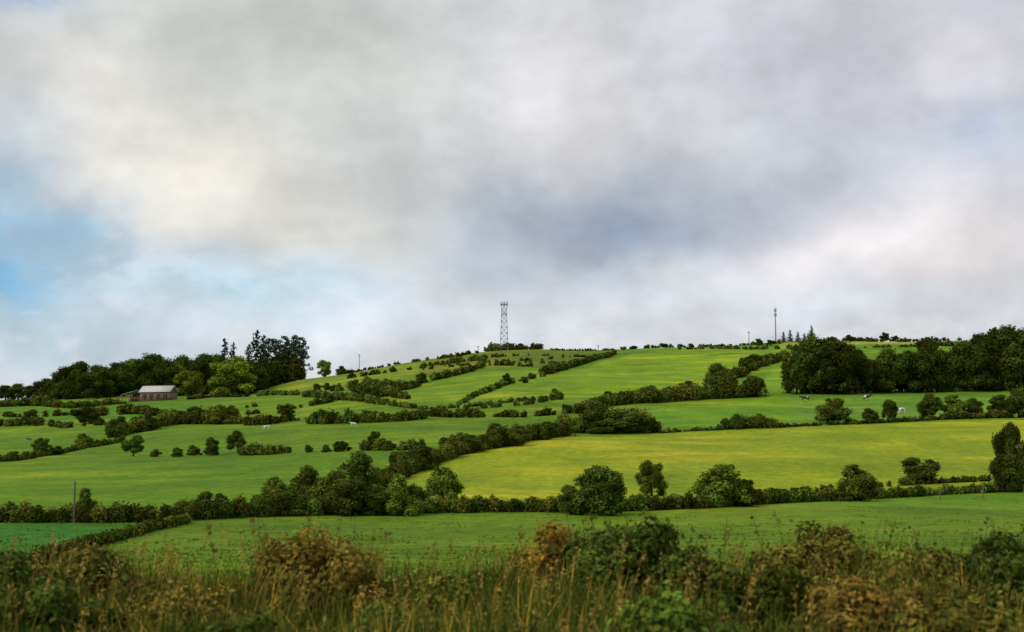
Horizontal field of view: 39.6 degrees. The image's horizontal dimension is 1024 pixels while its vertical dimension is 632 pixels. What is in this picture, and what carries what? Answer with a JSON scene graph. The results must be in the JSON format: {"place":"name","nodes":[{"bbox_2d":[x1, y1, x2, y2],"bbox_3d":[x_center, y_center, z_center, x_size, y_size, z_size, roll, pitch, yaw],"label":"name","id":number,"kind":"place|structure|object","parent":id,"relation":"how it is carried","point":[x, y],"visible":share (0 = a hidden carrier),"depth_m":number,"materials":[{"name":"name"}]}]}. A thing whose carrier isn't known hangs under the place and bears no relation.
{"place":"outdoors","nodes":[
{"label":"outdoors","id":0,"kind":"place"},
{"bbox_2d":[0,340,1023,590],"bbox_3d":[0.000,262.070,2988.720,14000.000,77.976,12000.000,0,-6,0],"label":"hill terrain","id":1,"kind":"structure","parent":0,"point":[762,458],"depth_m":198.83,"materials":[{"name":"green plant"}]},
{"bbox_2d":[0,544,66,601],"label":"bramble bush","id":2,"kind":"object","parent":1,"relation":"on","point":[15,565],"visible":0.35,"depth_m":19.36,"materials":[{"name":"green plant"}]},
{"bbox_2d":[0,435,125,461],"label":"hedgerow","id":3,"kind":"object","parent":1,"relation":"on","point":[24,455],"visible":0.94,"depth_m":275.67,"materials":[{"name":"green plant"}]},
{"bbox_2d":[0,395,126,407],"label":"hedgerow","id":4,"kind":"object","parent":1,"relation":"on","point":[41,400],"visible":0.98,"depth_m":639.72,"materials":[{"name":"green plant"}]},
{"bbox_2d":[0,563,132,631],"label":"bramble bush","id":5,"kind":"object","parent":1,"relation":"on","point":[56,600],"visible":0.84,"depth_m":16.46,"materials":[{"name":"green plant"}]},
{"bbox_2d":[56,361,89,395],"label":"deciduous tree","id":6,"kind":"object","parent":1,"relation":"on","point":[76,368],"visible":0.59,"depth_m":781.61,"materials":[{"name":"green plant"}]},
{"bbox_2d":[36,365,127,399],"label":"woodland understorey","id":7,"kind":"object","parent":1,"relation":"on","point":[73,393],"visible":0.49,"depth_m":778.67,"materials":[{"name":"green plant"}]},
{"bbox_2d":[75,364,116,398],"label":"deciduous tree","id":8,"kind":"object","parent":1,"relation":"on","point":[96,376],"visible":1,"depth_m":746.84,"materials":[{"name":"green plant"}]},
{"bbox_2d":[10,513,192,565],"bbox_3d":[-17.974,9.790,62.139,1.670,1.057,44.506,0,-6,-3],"label":"hedgerow","id":9,"kind":"object","parent":1,"relation":"on","point":[122,533],"visible":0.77,"depth_m":64.33,"materials":[{"name":"green plant"}]},
{"bbox_2d":[45,543,166,607],"bbox_3d":[-5.990,3.885,20.697,2.266,1.156,1.795,0,-6,0],"label":"bramble bush","id":10,"kind":"object","parent":1,"relation":"on","point":[95,559],"visible":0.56,"depth_m":20.40,"materials":[{"name":"green plant"}]},
{"bbox_2d":[102,361,135,396],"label":"deciduous tree","id":11,"kind":"object","parent":1,"relation":"on","point":[122,377],"visible":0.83,"depth_m":759.57,"materials":[{"name":"green plant"}]},
{"bbox_2d":[0,405,241,427],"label":"hedgerow","id":12,"kind":"object","parent":1,"relation":"on","point":[172,416],"visible":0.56,"depth_m":409.88,"materials":[{"name":"green plant"}]},
{"bbox_2d":[104,417,163,437],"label":"hedgerow","id":13,"kind":"object","parent":1,"relation":"on","point":[126,429],"visible":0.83,"depth_m":362.83,"materials":[{"name":"green plant"}]},
{"bbox_2d":[0,493,274,522],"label":"hedgerow","id":14,"kind":"object","parent":1,"relation":"on","point":[199,509],"visible":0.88,"depth_m":82.99,"materials":[{"name":"green plant"}]},
{"bbox_2d":[113,385,178,401],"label":"farm barn","id":15,"kind":"structure","parent":1,"relation":"on","point":[156,393],"depth_m":661.97,"materials":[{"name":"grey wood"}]},
{"bbox_2d":[126,352,171,389],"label":"deciduous tree","id":16,"kind":"object","parent":1,"relation":"on","point":[145,365],"visible":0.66,"depth_m":764.65,"materials":[{"name":"green plant"}]},
{"bbox_2d":[143,357,181,385],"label":"deciduous tree","id":17,"kind":"object","parent":1,"relation":"on","point":[155,374],"visible":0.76,"depth_m":763.80,"materials":[{"name":"green plant"}]},
{"bbox_2d":[80,402,257,415],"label":"hedgerow","id":18,"kind":"object","parent":1,"relation":"on","point":[130,408],"visible":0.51,"depth_m":510.99,"materials":[{"name":"green plant"}]},
{"bbox_2d":[173,370,205,396],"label":"deciduous tree","id":19,"kind":"object","parent":1,"relation":"on","point":[192,381],"visible":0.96,"depth_m":710.14,"materials":[{"name":"green plant"}]},
{"bbox_2d":[109,572,285,631],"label":"bramble bush","id":20,"kind":"object","parent":1,"relation":"on","point":[205,594],"visible":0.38,"depth_m":17.49,"materials":[{"name":"green plant"}]},
{"bbox_2d":[180,352,222,393],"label":"deciduous tree","id":21,"kind":"object","parent":1,"relation":"on","point":[201,363],"visible":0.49,"depth_m":811.57,"materials":[{"name":"green plant"}]},
{"bbox_2d":[126,354,306,395],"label":"woodland understorey","id":22,"kind":"object","parent":1,"relation":"on","point":[273,377],"visible":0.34,"depth_m":826.65,"materials":[{"name":"green plant"}]},
{"bbox_2d":[210,404,235,424],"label":"hawthorn bush","id":23,"kind":"object","parent":1,"relation":"on","point":[222,414],"visible":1,"depth_m":400.94,"materials":[{"name":"green plant"}]},
{"bbox_2d":[205,355,257,393],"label":"deciduous tree","id":24,"kind":"object","parent":1,"relation":"on","point":[234,370],"visible":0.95,"depth_m":755.11,"materials":[{"name":"green plant"}]},
{"bbox_2d":[237,442,291,455],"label":"hedgerow","id":25,"kind":"object","parent":1,"relation":"on","point":[257,449],"visible":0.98,"depth_m":242.59,"materials":[{"name":"green plant"}]},
{"bbox_2d":[200,609,332,631],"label":"bramble bush","id":26,"kind":"object","parent":1,"relation":"on","point":[264,625],"visible":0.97,"depth_m":13.99,"materials":[{"name":"green plant"}]},
{"bbox_2d":[233,414,299,425],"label":"hedgerow","id":27,"kind":"object","parent":1,"relation":"on","point":[267,419],"visible":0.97,"depth_m":386.94,"materials":[{"name":"green plant"}]},
{"bbox_2d":[278,489,311,515],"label":"hawthorn bush","id":28,"kind":"object","parent":1,"relation":"on","point":[291,495],"visible":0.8,"depth_m":93.56,"materials":[{"name":"green plant"}]},
{"bbox_2d":[205,511,395,625],"bbox_3d":[-2.793,3.605,19.824,2.882,1.746,1.746,-2,-6,21],"label":"bramble bush","id":29,"kind":"object","parent":1,"relation":"on","point":[297,554],"visible":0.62,"depth_m":19.52,"materials":[{"name":"brown plant"}]},
{"bbox_2d":[287,465,318,498],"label":"hawthorn bush","id":30,"kind":"object","parent":1,"relation":"on","point":[308,475],"visible":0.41,"depth_m":111.32,"materials":[{"name":"green plant"}]},
{"bbox_2d":[306,469,348,502],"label":"hawthorn bush","id":31,"kind":"object","parent":1,"relation":"on","point":[329,483],"visible":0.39,"depth_m":100.00,"materials":[{"name":"green plant"}]},
{"bbox_2d":[321,478,368,516],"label":"hawthorn bush","id":32,"kind":"object","parent":1,"relation":"on","point":[345,497],"visible":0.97,"depth_m":94.32,"materials":[{"name":"green plant"}]},
{"bbox_2d":[336,450,385,489],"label":"hawthorn bush","id":33,"kind":"object","parent":1,"relation":"on","point":[359,466],"visible":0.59,"depth_m":130.92,"materials":[{"name":"green plant"}]},
{"bbox_2d":[305,407,429,423],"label":"hedgerow","id":34,"kind":"object","parent":1,"relation":"on","point":[320,415],"visible":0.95,"depth_m":354.94,"materials":[{"name":"green plant"}]},
{"bbox_2d":[356,487,390,515],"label":"hawthorn bush","id":35,"kind":"object","parent":1,"relation":"on","point":[375,501],"visible":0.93,"depth_m":94.81,"materials":[{"name":"green plant"}]},
{"bbox_2d":[296,598,454,631],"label":"bramble bush","id":36,"kind":"object","parent":1,"relation":"on","point":[366,612],"visible":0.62,"depth_m":15.09,"materials":[{"name":"green plant"}]},
{"bbox_2d":[330,376,421,390],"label":"hedgerow","id":37,"kind":"object","parent":1,"relation":"on","point":[403,384],"visible":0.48,"depth_m":570.17,"materials":[{"name":"green plant"}]},
{"bbox_2d":[356,381,410,398],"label":"hedgerow","id":38,"kind":"object","parent":1,"relation":"on","point":[381,389],"visible":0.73,"depth_m":487.75,"materials":[{"name":"green plant"}]},
{"bbox_2d":[385,472,425,516],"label":"hawthorn bush","id":39,"kind":"object","parent":1,"relation":"on","point":[401,495],"visible":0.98,"depth_m":94.89,"materials":[{"name":"green plant"}]},
{"bbox_2d":[255,388,564,409],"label":"hedgerow","id":40,"kind":"object","parent":1,"relation":"on","point":[346,396],"visible":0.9,"depth_m":465.29,"materials":[{"name":"green plant"}]},
{"bbox_2d":[249,417,575,501],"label":"hedgerow","id":41,"kind":"object","parent":1,"relation":"on","point":[405,464],"visible":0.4,"depth_m":189.18,"materials":[{"name":"green plant"}]},
{"bbox_2d":[358,432,469,450],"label":"hedgerow","id":42,"kind":"object","parent":1,"relation":"on","point":[378,444],"visible":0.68,"depth_m":226.07,"materials":[{"name":"green plant"}]},
{"bbox_2d":[359,567,473,624],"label":"bramble bush","id":43,"kind":"object","parent":1,"relation":"on","point":[425,581],"visible":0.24,"depth_m":19.58,"materials":[{"name":"green plant"}]},
{"bbox_2d":[423,466,464,499],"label":"hawthorn bush","id":44,"kind":"object","parent":1,"relation":"on","point":[444,482],"visible":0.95,"depth_m":122.80,"materials":[{"name":"green plant"}]},
{"bbox_2d":[423,354,487,380],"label":"hedgerow","id":45,"kind":"object","parent":1,"relation":"on","point":[479,364],"visible":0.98,"depth_m":644.82,"materials":[{"name":"green plant"}]},
{"bbox_2d":[250,488,707,516],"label":"hedgerow","id":46,"kind":"object","parent":1,"relation":"on","point":[480,503],"visible":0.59,"depth_m":99.15,"materials":[{"name":"green plant"}]},
{"bbox_2d":[427,560,541,621],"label":"bramble bush","id":47,"kind":"object","parent":1,"relation":"on","point":[468,578],"visible":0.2,"depth_m":19.61,"materials":[{"name":"green plant"}]},
{"bbox_2d":[417,404,573,417],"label":"hedgerow","id":48,"kind":"object","parent":1,"relation":"on","point":[472,412],"visible":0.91,"depth_m":338.05,"materials":[{"name":"green plant"}]},
{"bbox_2d":[456,370,545,404],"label":"hedgerow","id":49,"kind":"object","parent":1,"relation":"on","point":[489,388],"visible":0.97,"depth_m":487.05,"materials":[{"name":"green plant"}]},
{"bbox_2d":[0,525,1023,631],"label":"verge grass","id":50,"kind":"structure","parent":1,"relation":"on","point":[558,611],"depth_m":17.12,"materials":[{"name":"green plant"}]},
{"bbox_2d":[484,342,543,351],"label":"hedgerow","id":51,"kind":"object","parent":1,"relation":"on","point":[496,347],"visible":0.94,"depth_m":844.49,"materials":[{"name":"green plant"}]},
{"bbox_2d":[499,515,590,593],"bbox_3d":[0.545,3.793,21.777,1.580,1.509,1.549,3,-7,-30],"label":"bramble bush","id":52,"kind":"object","parent":1,"relation":"on","point":[546,557],"visible":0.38,"depth_m":21.58,"materials":[{"name":"green plant"}]},
{"bbox_2d":[558,484,586,514],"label":"hawthorn bush","id":53,"kind":"object","parent":1,"relation":"on","point":[568,492],"visible":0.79,"depth_m":96.68,"materials":[{"name":"green plant"}]},
{"bbox_2d":[537,349,616,374],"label":"hedgerow","id":54,"kind":"object","parent":1,"relation":"on","point":[547,369],"visible":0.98,"depth_m":663.42,"materials":[{"name":"green plant"}]},
{"bbox_2d":[546,518,629,598],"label":"bramble bush","id":55,"kind":"object","parent":1,"relation":"on","point":[568,550],"visible":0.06,"depth_m":20.76,"materials":[{"name":"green plant"}]},
{"bbox_2d":[580,410,607,433],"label":"hawthorn bush","id":56,"kind":"object","parent":1,"relation":"on","point":[590,424],"visible":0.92,"depth_m":267.17,"materials":[{"name":"green plant"}]},
{"bbox_2d":[570,465,628,515],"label":"hawthorn bush","id":57,"kind":"object","parent":1,"relation":"on","point":[603,489],"visible":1,"depth_m":95.09,"materials":[{"name":"green plant"}]},
{"bbox_2d":[552,403,663,433],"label":"hedgerow","id":58,"kind":"object","parent":1,"relation":"on","point":[655,425],"visible":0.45,"depth_m":268.86,"materials":[{"name":"green plant"}]},
{"bbox_2d":[611,412,654,432],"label":"hawthorn bush","id":59,"kind":"object","parent":1,"relation":"on","point":[632,423],"visible":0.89,"depth_m":266.92,"materials":[{"name":"green plant"}]},
{"bbox_2d":[541,504,741,610],"bbox_3d":[1.700,3.435,19.587,2.228,1.650,2.394,4,-7,-34],"label":"bramble bush","id":60,"kind":"object","parent":1,"relation":"on","point":[602,556],"visible":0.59,"depth_m":19.40,"materials":[{"name":"green plant"}]},
{"bbox_2d":[633,459,668,495],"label":"deciduous tree","id":61,"kind":"object","parent":1,"relation":"on","point":[651,476],"visible":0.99,"depth_m":131.38,"materials":[{"name":"green plant"}]},
{"bbox_2d":[550,338,781,350],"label":"hedgerow","id":62,"kind":"object","parent":1,"relation":"on","point":[778,341],"visible":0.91,"depth_m":838.85,"materials":[{"name":"green plant"}]},
{"bbox_2d":[571,374,768,413],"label":"hedgerow","id":63,"kind":"object","parent":1,"relation":"on","point":[719,387],"visible":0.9,"depth_m":410.97,"materials":[{"name":"green plant"}]},
{"bbox_2d":[603,578,742,631],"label":"bramble bush","id":64,"kind":"object","parent":1,"relation":"on","point":[661,609],"visible":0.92,"depth_m":13.67,"materials":[{"name":"green plant"}]},
{"bbox_2d":[628,533,743,610],"bbox_3d":[2.374,3.553,18.641,1.913,1.404,1.610,0,-6,0],"label":"bramble bush","id":65,"kind":"object","parent":1,"relation":"on","point":[716,575],"visible":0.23,"depth_m":18.46,"materials":[{"name":"green plant"}]},
{"bbox_2d":[688,464,753,507],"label":"hawthorn bush","id":66,"kind":"object","parent":1,"relation":"on","point":[718,479],"visible":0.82,"depth_m":106.13,"materials":[{"name":"green plant"}]},
{"bbox_2d":[683,606,781,631],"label":"bramble bush","id":67,"kind":"object","parent":1,"relation":"on","point":[721,626],"visible":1,"depth_m":12.77,"materials":[{"name":"green plant"}]},
{"bbox_2d":[702,349,790,382],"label":"hedgerow","id":68,"kind":"object","parent":1,"relation":"on","point":[741,372],"visible":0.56,"depth_m":588.24,"materials":[{"name":"green plant"}]},
{"bbox_2d":[719,412,778,429],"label":"hedgerow","id":69,"kind":"object","parent":1,"relation":"on","point":[760,421],"visible":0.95,"depth_m":273.59,"materials":[{"name":"green plant"}]},
{"bbox_2d":[734,478,763,506],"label":"hawthorn bush","id":70,"kind":"object","parent":1,"relation":"on","point":[756,496],"visible":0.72,"depth_m":107.00,"materials":[{"name":"green plant"}]},
{"bbox_2d":[697,556,864,631],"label":"bramble bush","id":71,"kind":"object","parent":1,"relation":"on","point":[775,590],"visible":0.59,"depth_m":16.37,"materials":[{"name":"green plant"}]},
{"bbox_2d":[782,341,817,393],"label":"deciduous tree","id":72,"kind":"object","parent":1,"relation":"on","point":[798,370],"visible":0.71,"depth_m":420.15,"materials":[{"name":"green plant"}]},
{"bbox_2d":[792,335,841,393],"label":"deciduous tree","id":73,"kind":"object","parent":1,"relation":"on","point":[818,348],"visible":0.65,"depth_m":417.85,"materials":[{"name":"green plant"}]},
{"bbox_2d":[743,511,899,587],"bbox_3d":[4.326,3.531,19.683,2.120,1.643,1.912,0,-6,0],"label":"bramble bush","id":74,"kind":"object","parent":1,"relation":"on","point":[786,556],"visible":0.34,"depth_m":19.54,"materials":[{"name":"green plant"}]},
{"bbox_2d":[807,348,853,393],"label":"deciduous tree","id":75,"kind":"object","parent":1,"relation":"on","point":[828,362],"visible":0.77,"depth_m":416.18,"materials":[{"name":"green plant"}]},
{"bbox_2d":[813,397,853,423],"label":"hawthorn bush","id":76,"kind":"object","parent":1,"relation":"on","point":[832,410],"visible":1,"depth_m":286.11,"materials":[{"name":"green plant"}]},
{"bbox_2d":[820,339,870,393],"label":"deciduous tree","id":77,"kind":"object","parent":1,"relation":"on","point":[852,359],"visible":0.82,"depth_m":415.59,"materials":[{"name":"green plant"}]},
{"bbox_2d":[835,464,884,500],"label":"hawthorn bush","id":78,"kind":"object","parent":1,"relation":"on","point":[861,482],"visible":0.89,"depth_m":122.29,"materials":[{"name":"green plant"}]},
{"bbox_2d":[703,478,1023,508],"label":"hedgerow","id":79,"kind":"object","parent":1,"relation":"on","point":[807,494],"visible":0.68,"depth_m":121.82,"materials":[{"name":"green plant"}]},
{"bbox_2d":[755,473,992,492],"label":"hedgerow","id":80,"kind":"object","parent":1,"relation":"on","point":[958,479],"visible":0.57,"depth_m":150.76,"materials":[{"name":"green plant"}]},
{"bbox_2d":[788,565,968,631],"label":"bramble bush","id":81,"kind":"object","parent":1,"relation":"on","point":[859,602],"visible":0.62,"depth_m":15.52,"materials":[{"name":"brown plant"}]},
{"bbox_2d":[873,346,911,392],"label":"deciduous tree","id":82,"kind":"object","parent":1,"relation":"on","point":[886,356],"visible":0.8,"depth_m":426.05,"materials":[{"name":"green plant"}]},
{"bbox_2d":[835,540,956,605],"bbox_3d":[5.200,3.653,18.810,2.545,1.447,1.526,2,-6,-20],"label":"bramble bush","id":83,"kind":"object","parent":1,"relation":"on","point":[917,554],"visible":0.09,"depth_m":18.44,"materials":[{"name":"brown plant"}]},
{"bbox_2d":[775,409,1023,427],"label":"hedgerow","id":84,"kind":"object","parent":1,"relation":"on","point":[996,413],"visible":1,"depth_m":295.59,"materials":[{"name":"green plant"}]},
{"bbox_2d":[780,338,1023,393],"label":"woodland understorey","id":85,"kind":"object","parent":1,"relation":"on","point":[939,367],"visible":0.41,"depth_m":430.83,"materials":[{"name":"green plant"}]},
{"bbox_2d":[894,349,931,392],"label":"deciduous tree","id":86,"kind":"object","parent":1,"relation":"on","point":[917,367],"visible":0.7,"depth_m":427.54,"materials":[{"name":"green plant"}]},
{"bbox_2d":[898,457,940,481],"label":"hawthorn bush","id":87,"kind":"object","parent":1,"relation":"on","point":[928,469],"visible":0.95,"depth_m":151.19,"materials":[{"name":"green plant"}]},
{"bbox_2d":[906,336,948,391],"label":"deciduous tree","id":88,"kind":"object","parent":1,"relation":"on","point":[927,348],"visible":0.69,"depth_m":431.19,"materials":[{"name":"green plant"}]},
{"bbox_2d":[915,392,944,417],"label":"deciduous tree","id":89,"kind":"object","parent":1,"relation":"on","point":[930,403],"visible":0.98,"depth_m":303.76,"materials":[{"name":"green plant"}]},
{"bbox_2d":[878,565,1023,631],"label":"bramble bush","id":90,"kind":"object","parent":1,"relation":"on","point":[963,608],"visible":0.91,"depth_m":13.62,"materials":[{"name":"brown plant"}]},
{"bbox_2d":[938,395,972,417],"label":"hawthorn bush","id":91,"kind":"object","parent":1,"relation":"on","point":[953,403],"visible":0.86,"depth_m":303.94,"materials":[{"name":"green plant"}]},
{"bbox_2d":[901,515,1023,604],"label":"bramble bush","id":92,"kind":"object","parent":1,"relation":"on","point":[989,545],"visible":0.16,"depth_m":18.66,"materials":[{"name":"green plant"}]},
{"bbox_2d":[943,340,989,390],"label":"deciduous tree","id":93,"kind":"object","parent":1,"relation":"on","point":[955,363],"visible":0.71,"depth_m":430.89,"materials":[{"name":"green plant"}]},
{"bbox_2d":[955,351,994,391],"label":"deciduous tree","id":94,"kind":"object","parent":1,"relation":"on","point":[972,367],"visible":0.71,"depth_m":430.06,"materials":[{"name":"green plant"}]},
{"bbox_2d":[957,332,1002,390],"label":"deciduous tree","id":95,"kind":"object","parent":1,"relation":"on","point":[983,342],"visible":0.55,"depth_m":431.49,"materials":[{"name":"green plant"}]},
{"bbox_2d":[966,533,1023,631],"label":"bramble bush","id":96,"kind":"object","parent":1,"relation":"on","point":[1000,579],"visible":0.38,"depth_m":16.60,"materials":[{"name":"green plant"}]},
{"bbox_2d":[978,353,1020,390],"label":"deciduous tree","id":97,"kind":"object","parent":1,"relation":"on","point":[990,381],"visible":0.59,"depth_m":430.04,"materials":[{"name":"green plant"}]},
{"bbox_2d":[981,324,1023,383],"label":"deciduous tree","id":98,"kind":"object","parent":1,"relation":"on","point":[1004,336],"visible":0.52,"depth_m":433.12,"materials":[{"name":"green plant"}]},
{"bbox_2d":[987,453,1023,491],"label":"hawthorn bush","id":99,"kind":"object","parent":1,"relation":"on","point":[1006,475],"visible":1,"depth_m":138.65,"materials":[{"name":"green plant"}]},
{"bbox_2d":[991,421,1023,478],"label":"deciduous tree","id":100,"kind":"object","parent":1,"relation":"on","point":[1006,438],"visible":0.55,"depth_m":144.82,"materials":[{"name":"green plant"}]},
{"bbox_2d":[1001,327,1023,387],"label":"deciduous tree","id":101,"kind":"object","parent":1,"relation":"on","point":[1015,349],"visible":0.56,"depth_m":430.30,"materials":[{"name":"green plant"}]},
{"bbox_2d":[1004,387,1023,417],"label":"deciduous tree","id":102,"kind":"object","parent":1,"relation":"on","point":[1015,399],"visible":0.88,"depth_m":309.46,"materials":[{"name":"green plant"}]},
{"bbox_2d":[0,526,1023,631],"bbox_3d":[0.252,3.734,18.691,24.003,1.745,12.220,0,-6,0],"label":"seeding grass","id":103,"kind":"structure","parent":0,"point":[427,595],"depth_m":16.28,"materials":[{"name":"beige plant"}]},
{"bbox_2d":[0,0,1023,399],"label":"sky","id":104,"kind":"structure","parent":0,"point":[374,180],"materials":[{"name":"grey"}]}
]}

